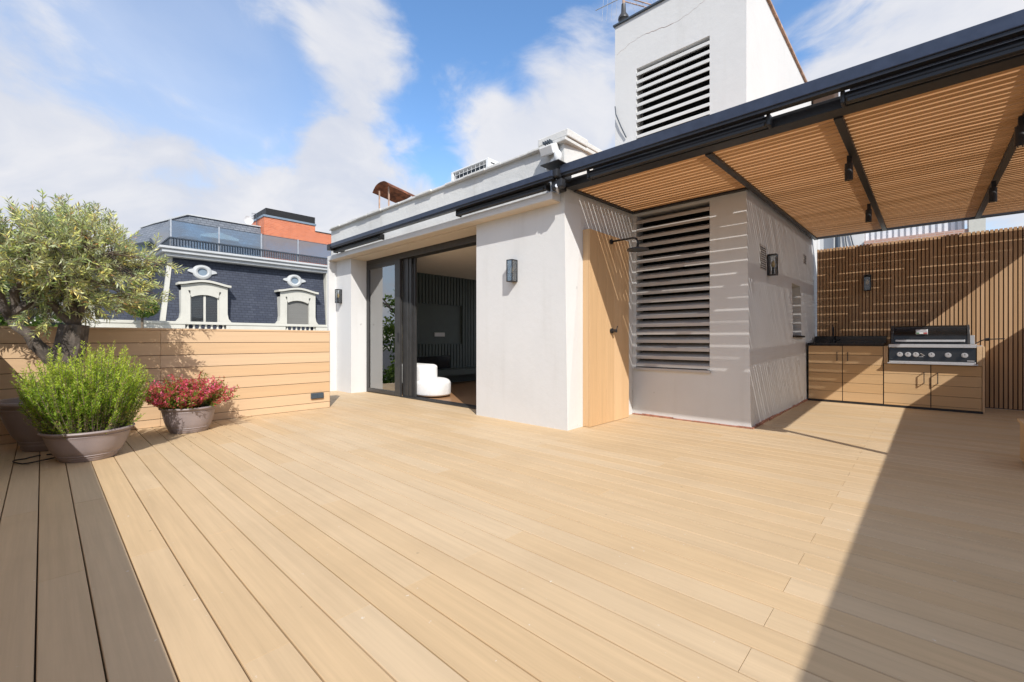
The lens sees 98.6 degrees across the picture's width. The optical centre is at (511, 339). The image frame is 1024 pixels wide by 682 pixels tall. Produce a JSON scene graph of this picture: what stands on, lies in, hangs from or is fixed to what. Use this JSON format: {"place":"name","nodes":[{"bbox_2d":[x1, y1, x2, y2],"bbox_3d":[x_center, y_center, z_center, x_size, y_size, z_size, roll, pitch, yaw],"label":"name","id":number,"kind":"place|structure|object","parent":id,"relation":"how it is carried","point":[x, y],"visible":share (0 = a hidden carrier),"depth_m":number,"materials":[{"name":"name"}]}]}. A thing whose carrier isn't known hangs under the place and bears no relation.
{"place":"outdoors","nodes":[
{"label":"outdoors","id":0,"kind":"place"},
{"bbox_2d":[0,225,75,326],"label":"plane tree","id":1,"kind":"object","parent":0,"point":[38,321],"depth_m":8.90,"materials":[{"name":"green plant"}]},
{"bbox_2d":[8,208,330,330],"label":"mansard building","id":2,"kind":"structure","parent":0,"point":[268,271],"depth_m":25.63,"materials":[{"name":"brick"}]},
{"bbox_2d":[38,285,94,322],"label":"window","id":3,"kind":"structure","parent":2,"relation":"in","point":[91,285],"depth_m":23.31,"materials":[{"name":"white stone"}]},
{"bbox_2d":[126,298,159,327],"bbox_3d":[-17.108,-0.769,20.380,1.349,2.432,1.355,0,0,43],"label":"topiary tree","id":4,"kind":"object","parent":2,"relation":"on","point":[144,314],"visible":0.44,"depth_m":20.31,"materials":[{"name":"green plant"}]},
{"bbox_2d":[175,280,231,322],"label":"window","id":5,"kind":"structure","parent":2,"relation":"in","point":[203,300],"depth_m":23.28,"materials":[{"name":"white paint"}]},
{"bbox_2d":[244,216,252,223],"bbox_3d":[-16.835,-7.589,28.110,0.150,0.603,0.540,0,0,43],"label":"satellite dish","id":6,"kind":"object","parent":2,"relation":"on","point":[248,219],"visible":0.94,"depth_m":28.10,"materials":[{"name":"white plastic"}]},
{"bbox_2d":[274,288,318,324],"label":"window","id":7,"kind":"structure","parent":2,"relation":"in","point":[297,306],"depth_m":26.73,"materials":[{"name":"white paint"}]},
{"bbox_2d":[0,408,1011,681],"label":"terrace slab","id":8,"kind":"structure","parent":0,"point":[36,584],"depth_m":1.82,"materials":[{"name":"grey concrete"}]},
{"bbox_2d":[0,391,1023,681],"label":"deck floor","id":9,"kind":"structure","parent":0,"point":[360,537],"depth_m":2.09,"materials":[{"name":"beige wood"}]},
{"bbox_2d":[12,454,54,463],"bbox_3d":[-3.905,0.862,3.725,0.261,0.269,0.454,0,0,11],"label":"irrigation hose","id":10,"kind":"object","parent":9,"relation":"on","point":[13,461],"visible":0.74,"depth_m":3.59,"materials":[{"name":"black rubber"}]},
{"bbox_2d":[9,341,154,462],"bbox_3d":[-3.608,0.497,3.737,0.890,1.000,0.868,0,0,43],"label":"potted rosemary","id":11,"kind":"object","parent":9,"relation":"on","point":[81,416],"visible":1,"depth_m":3.56,"materials":[{"name":"plant"}]},
{"bbox_2d":[0,189,188,451],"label":"olive tree","id":12,"kind":"object","parent":9,"relation":"on","point":[63,271],"visible":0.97,"depth_m":3.94,"materials":[{"name":"green plant"}]},
{"bbox_2d":[0,326,329,444],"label":"parapet wall","id":13,"kind":"structure","parent":9,"relation":"on","point":[273,371],"depth_m":5.51,"materials":[{"name":"beige wood"}]},
{"bbox_2d":[311,392,323,398],"bbox_3d":[-2.803,0.809,6.341,0.034,0.082,0.180,0,0,43],"label":"power socket","id":14,"kind":"object","parent":13,"relation":"attached to","point":[317,395],"visible":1,"depth_m":6.33,"materials":[{"name":"grey plastic"}]},
{"bbox_2d":[140,371,239,433],"bbox_3d":[-3.497,0.675,4.814,0.922,0.644,0.888,0,0,-27],"label":"potted azalea","id":15,"kind":"object","parent":9,"relation":"on","point":[183,406],"visible":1,"depth_m":4.66,"materials":[{"name":"plant"}]},
{"bbox_2d":[327,0,819,430],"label":"penthouse building","id":16,"kind":"structure","parent":9,"relation":"on","point":[706,292],"depth_m":5.62,"materials":[{"name":"white paint"}]},
{"bbox_2d":[327,244,343,252],"bbox_3d":[-3.311,-1.715,8.269,0.100,0.110,0.300,0,0,43],"label":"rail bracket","id":17,"kind":"object","parent":16,"relation":"attached to","point":[329,248],"visible":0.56,"depth_m":8.17,"materials":[{"name":"white metal"}]},
{"bbox_2d":[335,289,341,302],"bbox_3d":[-3.331,-0.833,8.452,0.095,0.265,0.100,0,0,43],"label":"wall lamp","id":18,"kind":"object","parent":16,"relation":"attached to","point":[338,298],"visible":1,"depth_m":8.44,"materials":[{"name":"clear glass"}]},
{"bbox_2d":[372,181,414,207],"bbox_3d":[-2.474,-2.612,9.411,0.660,1.324,0.750,0,0,43],"label":"chimney cowl","id":19,"kind":"object","parent":16,"relation":"on","point":[389,192],"visible":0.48,"depth_m":9.42,"materials":[{"name":"brown metal"}]},
{"bbox_2d":[402,262,402,392],"bbox_3d":[-2.185,-0.225,8.295,0.932,2.410,0.103,0,0,43],"label":"curtain","id":20,"kind":"object","parent":16,"relation":"hanging from","point":[402,319],"visible":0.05,"depth_m":8.14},
{"bbox_2d":[366,235,475,408],"bbox_3d":[-1.453,-0.252,7.304,3.510,2.504,0.188,0,0,43],"label":"sliding door","id":21,"kind":"structure","parent":16,"relation":"in","point":[384,274],"depth_m":7.79,"materials":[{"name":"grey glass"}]},
{"bbox_2d":[402,363,450,396],"bbox_3d":[-1.529,0.708,7.874,1.040,0.545,0.580,0,0,43],"label":"armchair","id":22,"kind":"object","parent":16,"relation":"on","point":[430,383],"visible":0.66,"depth_m":7.55,"materials":[{"name":"white fabric"}]},
{"bbox_2d":[451,158,498,180],"bbox_3d":[-0.553,-2.263,6.596,0.833,0.624,0.250,0,0,43],"label":"air conditioner","id":23,"kind":"object","parent":16,"relation":"on","point":[472,168],"visible":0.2,"depth_m":6.51,"materials":[{"name":"white plastic"}]},
{"bbox_2d":[506,259,517,281],"bbox_3d":[0.000,-0.833,5.331,0.095,0.265,0.100,0,0,43],"label":"wall lamp","id":24,"kind":"object","parent":16,"relation":"attached to","point":[511,270],"visible":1,"depth_m":5.30,"materials":[{"name":"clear glass"}]},
{"bbox_2d":[539,139,561,170],"bbox_3d":[0.443,-2.032,4.878,0.255,0.336,0.154,0,0,43],"label":"floodlight","id":25,"kind":"object","parent":16,"relation":"attached to","point":[549,149],"visible":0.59,"depth_m":4.84,"materials":[{"name":"white plastic"}]},
{"bbox_2d":[540,159,571,193],"bbox_3d":[0.511,-1.725,4.728,0.240,0.287,0.360,0,0,43],"label":"rail bracket","id":26,"kind":"object","parent":16,"relation":"attached to","point":[558,185],"visible":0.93,"depth_m":4.64,"materials":[{"name":"metal"}]},
{"bbox_2d":[330,170,555,248],"bbox_3d":[-1.438,-1.730,6.407,5.180,0.090,0.110,0,0,43],"label":"awning rail","id":27,"kind":"object","parent":26,"relation":"attached to","point":[527,183],"visible":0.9,"depth_m":5.66,"materials":[{"name":"black metal"}]},
{"bbox_2d":[333,234,383,252],"bbox_3d":[-2.706,-1.673,7.686,1.660,0.106,0.096,0,0,43],"label":"awning cassette","id":28,"kind":"object","parent":27,"relation":"attached to","point":[361,242],"visible":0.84,"depth_m":7.54,"materials":[{"name":"metal"}]},
{"bbox_2d":[456,182,550,216],"bbox_3d":[-0.159,-1.673,5.300,1.520,0.106,0.096,0,0,43],"label":"awning cassette","id":29,"kind":"object","parent":27,"relation":"attached to","point":[511,197],"visible":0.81,"depth_m":5.17,"materials":[{"name":"metal"}]},
{"bbox_2d":[560,9,1023,176],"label":"awning rail","id":30,"kind":"object","parent":26,"relation":"attached to","point":[991,32],"visible":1,"depth_m":3.06,"materials":[{"name":"black metal"}]},
{"bbox_2d":[587,114,772,180],"bbox_3d":[1.395,-1.693,3.960,1.660,0.106,0.096,0,0,43],"label":"awning cassette","id":31,"kind":"object","parent":30,"relation":"attached to","point":[742,128],"visible":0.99,"depth_m":3.81,"materials":[{"name":"metal"}]},
{"bbox_2d":[840,35,1023,107],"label":"awning cassette","id":32,"kind":"object","parent":30,"relation":"attached to","point":[981,56],"visible":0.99,"depth_m":2.74,"materials":[{"name":"metal"}]},
{"bbox_2d":[615,106,625,136],"bbox_3d":[1.482,-2.979,6.020,0.185,0.484,0.026,0,0,43],"label":"loose cable","id":33,"kind":"object","parent":16,"relation":"hanging from","point":[618,121],"visible":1,"depth_m":6.02,"materials":[{"name":"white plastic"}]},
{"bbox_2d":[595,0,656,21],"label":"antenna mast","id":34,"kind":"object","parent":16,"relation":"on","point":[623,15],"visible":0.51,"depth_m":6.15,"materials":[{"name":"metal"}]},
{"bbox_2d":[767,253,777,275],"bbox_3d":[3.288,-0.943,5.552,0.100,0.265,0.095,0,0,43],"label":"wall lamp","id":35,"kind":"object","parent":16,"relation":"attached to","point":[772,264],"visible":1,"depth_m":5.54,"materials":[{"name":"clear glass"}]},
{"bbox_2d":[813,93,838,103],"bbox_3d":[5.579,-4.185,7.825,0.320,0.470,0.450,0,0,43],"label":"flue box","id":36,"kind":"object","parent":16,"relation":"attached to","point":[825,98],"visible":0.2,"depth_m":7.67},
{"bbox_2d":[583,229,628,426],"bbox_3d":[1.160,-0.133,5.364,0.090,2.258,0.914,0,0,43],"label":"door","id":37,"kind":"structure","parent":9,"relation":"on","point":[605,350],"depth_m":5.25,"materials":[{"name":"beige wood"}]},
{"bbox_2d":[610,326,617,333],"bbox_3d":[1.232,-0.120,5.314,0.081,0.094,0.064,0,0,43],"label":"shower valve","id":38,"kind":"object","parent":37,"relation":"attached to","point":[612,330],"visible":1,"depth_m":5.31,"materials":[{"name":"black metal"}]},
{"bbox_2d":[609,237,648,251],"bbox_3d":[1.371,-1.125,5.170,0.480,0.180,0.250,0,0,43],"label":"rain shower","id":39,"kind":"object","parent":37,"relation":"attached to","point":[637,248],"visible":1,"depth_m":5.11,"materials":[{"name":"black metal"}]},
{"bbox_2d":[566,53,1023,239],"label":"pergola","id":40,"kind":"object","parent":9,"relation":"on","point":[940,150],"visible":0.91,"depth_m":4.27,"materials":[{"name":"brown wood"}]},
{"bbox_2d":[845,155,852,180],"bbox_3d":[3.085,-1.569,4.030,0.064,0.222,0.063,0,0,43],"label":"spotlight","id":41,"kind":"object","parent":40,"relation":"attached to","point":[849,170],"visible":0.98,"depth_m":4.01,"materials":[{"name":"black metal"}]},
{"bbox_2d":[865,203,871,221],"bbox_3d":[4.418,-1.569,5.453,0.064,0.222,0.063,0,0,43],"label":"spotlight","id":42,"kind":"object","parent":40,"relation":"attached to","point":[868,214],"visible":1,"depth_m":5.43,"materials":[{"name":"black metal"}]},
{"bbox_2d":[988,180,996,202],"bbox_3d":[5.105,-1.569,4.672,0.064,0.222,0.063,0,0,43],"label":"spotlight","id":43,"kind":"object","parent":40,"relation":"attached to","point":[992,194],"visible":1,"depth_m":4.65,"materials":[{"name":"black metal"}]},
{"bbox_2d":[1014,116,1023,147],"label":"spotlight","id":44,"kind":"object","parent":40,"relation":"attached to","point":[1019,136],"visible":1,"depth_m":3.31,"materials":[{"name":"black metal"}]},
{"bbox_2d":[808,336,984,413],"bbox_3d":[5.853,0.470,6.841,1.995,1.060,0.852,0,0,43],"label":"outdoor kitchen","id":45,"kind":"object","parent":9,"relation":"on","point":[853,369],"visible":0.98,"depth_m":6.62,"materials":[{"name":"brown wood"}]},
{"bbox_2d":[809,346,841,400],"bbox_3d":[5.036,0.532,7.086,0.442,0.862,0.056,0,0,43],"label":"cabinet door","id":46,"kind":"structure","parent":45,"relation":"in","point":[832,357],"depth_m":7.08,"materials":[{"name":"brown wood"}]},
{"bbox_2d":[843,346,882,403],"bbox_3d":[5.381,0.532,6.762,0.483,0.862,0.056,0,0,43],"label":"cabinet door","id":47,"kind":"structure","parent":45,"relation":"in","point":[867,365],"depth_m":6.76,"materials":[{"name":"brown wood"}]},
{"bbox_2d":[884,364,929,407],"bbox_3d":[5.745,0.663,6.410,0.504,0.605,0.074,0,0,43],"label":"cabinet door","id":48,"kind":"structure","parent":45,"relation":"in","point":[906,375],"depth_m":6.41,"materials":[{"name":"brown wood"}]},
{"bbox_2d":[887,324,1004,365],"bbox_3d":[6.227,0.070,6.357,1.197,0.563,0.748,0,0,43],"label":"gas grill","id":49,"kind":"object","parent":45,"relation":"in","point":[942,345],"visible":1,"depth_m":6.22,"materials":[{"name":"metal"}]},
{"bbox_2d":[931,365,981,411],"bbox_3d":[6.115,0.663,6.063,0.490,0.605,0.074,0,0,43],"label":"cabinet door","id":50,"kind":"structure","parent":45,"relation":"in","point":[956,375],"depth_m":6.07,"materials":[{"name":"brown wood"}]},
{"bbox_2d":[817,226,1023,409],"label":"slat fence","id":51,"kind":"object","parent":9,"relation":"on","point":[974,281],"visible":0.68,"depth_m":6.74,"materials":[{"name":"brown wood"}]},
{"bbox_2d":[863,274,870,290],"bbox_3d":[5.893,-0.943,7.298,0.095,0.265,0.100,0,0,43],"label":"wall lamp","id":52,"kind":"object","parent":51,"relation":"attached to","point":[866,282],"visible":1,"depth_m":7.30,"materials":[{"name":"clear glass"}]},
{"bbox_2d":[1017,418,1023,462],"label":"deck bench","id":53,"kind":"object","parent":9,"relation":"on","point":[1020,421],"visible":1,"depth_m":3.54,"materials":[{"name":"brown wood"}]},
{"bbox_2d":[0,0,1023,251],"label":"sky","id":54,"kind":"structure","parent":0,"point":[145,111],"materials":[{"name":"blue"}]},
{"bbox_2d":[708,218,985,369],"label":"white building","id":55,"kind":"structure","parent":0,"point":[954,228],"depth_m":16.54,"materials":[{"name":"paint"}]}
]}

